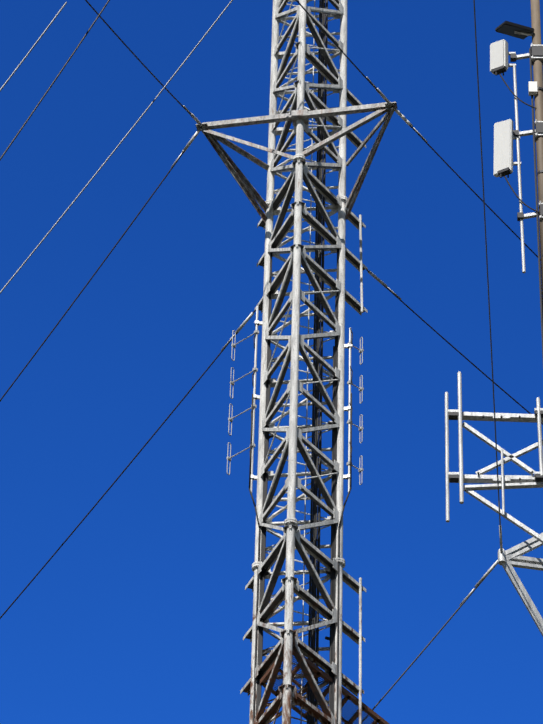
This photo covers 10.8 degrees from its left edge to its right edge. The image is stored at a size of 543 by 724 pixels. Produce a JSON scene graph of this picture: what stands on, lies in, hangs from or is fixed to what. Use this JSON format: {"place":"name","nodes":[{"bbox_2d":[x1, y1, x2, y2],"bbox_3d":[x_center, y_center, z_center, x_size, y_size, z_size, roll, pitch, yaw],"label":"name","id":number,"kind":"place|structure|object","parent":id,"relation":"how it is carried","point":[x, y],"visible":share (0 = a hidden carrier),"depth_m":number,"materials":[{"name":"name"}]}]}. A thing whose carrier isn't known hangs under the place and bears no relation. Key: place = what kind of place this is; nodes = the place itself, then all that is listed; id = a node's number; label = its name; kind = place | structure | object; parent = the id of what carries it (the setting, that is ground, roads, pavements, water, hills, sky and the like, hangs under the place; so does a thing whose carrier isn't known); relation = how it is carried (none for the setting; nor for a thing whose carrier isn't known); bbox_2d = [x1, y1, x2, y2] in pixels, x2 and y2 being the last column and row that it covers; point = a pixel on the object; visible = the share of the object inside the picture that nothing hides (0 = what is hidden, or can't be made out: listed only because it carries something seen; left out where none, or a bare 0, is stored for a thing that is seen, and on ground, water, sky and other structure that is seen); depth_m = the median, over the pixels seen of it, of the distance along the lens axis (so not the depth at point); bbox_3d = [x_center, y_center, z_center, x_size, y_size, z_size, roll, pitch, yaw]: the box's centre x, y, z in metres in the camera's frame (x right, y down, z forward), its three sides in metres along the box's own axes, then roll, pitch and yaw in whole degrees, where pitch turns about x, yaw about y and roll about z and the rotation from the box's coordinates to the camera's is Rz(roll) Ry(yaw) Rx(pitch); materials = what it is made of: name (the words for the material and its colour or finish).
{"place":"outdoors","nodes":[
{"label":"outdoors","id":0,"kind":"place"},
{"bbox_2d":[0,0,501,722],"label":"guy wires","id":1,"kind":"object","parent":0,"point":[486,260],"visible":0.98,"depth_m":35.24,"materials":[{"name":"grey metal"}]},
{"bbox_2d":[0,0,542,723],"label":"sky","id":2,"kind":"structure","parent":0,"point":[144,613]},
{"bbox_2d":[182,109,410,151],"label":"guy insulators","id":3,"kind":"object","parent":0,"point":[398,112],"visible":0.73,"depth_m":39.18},
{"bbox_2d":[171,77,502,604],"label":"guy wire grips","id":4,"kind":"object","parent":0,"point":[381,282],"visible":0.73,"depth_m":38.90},
{"bbox_2d":[445,31,542,635],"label":"sector frame and mounts","id":5,"kind":"object","parent":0,"point":[509,559],"visible":0.94,"depth_m":36.16,"materials":[{"name":"silver metal"}]},
{"bbox_2d":[448,21,542,490],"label":"mounting bracket","id":6,"kind":"object","parent":5,"relation":"attached to","point":[507,28],"visible":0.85,"depth_m":39.90,"materials":[{"name":"grey metal"}]},
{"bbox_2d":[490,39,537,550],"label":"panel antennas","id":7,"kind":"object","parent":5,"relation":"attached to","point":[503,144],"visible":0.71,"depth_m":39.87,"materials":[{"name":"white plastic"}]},
{"bbox_2d":[530,0,542,307],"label":"antenna pole","id":8,"kind":"object","parent":5,"relation":"attached to","point":[536,40],"visible":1,"depth_m":40.31,"materials":[{"name":"grey metal"}]},
{"label":"ground","id":9,"kind":"structure","parent":0,"visible":0},
{"bbox_2d":[240,0,367,723],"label":"lattice mast","id":10,"kind":"object","parent":9,"relation":"on","point":[294,430],"visible":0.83,"depth_m":37.22,"materials":[{"name":"metal"}]},
{"bbox_2d":[226,305,262,491],"bbox_3d":[-0.344,0.522,37.518,0.540,3.168,0.128,-23,-46,26],"label":"dipole array","id":11,"kind":"object","parent":10,"relation":"attached to","point":[255,368],"visible":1,"depth_m":37.53,"materials":[{"name":"metal"}]},
{"bbox_2d":[0,0,542,618],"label":"guy wires","id":12,"kind":"object","parent":10,"relation":"attached to","point":[140,212],"visible":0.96,"depth_m":39.04,"materials":[{"name":"black metal"}]},
{"bbox_2d":[196,101,397,223],"bbox_3d":[0.415,-2.667,39.380,2.790,1.179,1.117,-6,-41,9],"label":"support bracket","id":13,"kind":"object","parent":10,"relation":"attached to","point":[245,184],"visible":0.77,"depth_m":39.36,"materials":[{"name":"silver metal"}]},
{"bbox_2d":[256,0,338,723],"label":"feedline bundle","id":14,"kind":"object","parent":10,"relation":"attached to","point":[313,634],"visible":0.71,"depth_m":36.60,"materials":[{"name":"black"}]},
{"bbox_2d":[260,649,388,723],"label":"platform frame","id":15,"kind":"object","parent":10,"relation":"attached to","point":[346,693],"visible":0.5,"depth_m":34.56,"materials":[{"name":"metal"}]},
{"bbox_2d":[266,656,378,723],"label":"platform grating","id":16,"kind":"object","parent":15,"relation":"on","point":[347,718],"visible":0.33,"depth_m":34.68,"materials":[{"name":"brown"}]},
{"bbox_2d":[343,328,363,491],"bbox_3d":[1.048,0.626,37.187,0.329,2.748,0.116,19,-43,-20],"label":"dipole array","id":17,"kind":"object","parent":10,"relation":"attached to","point":[348,345],"visible":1,"depth_m":37.21,"materials":[{"name":"metal"}]}
]}

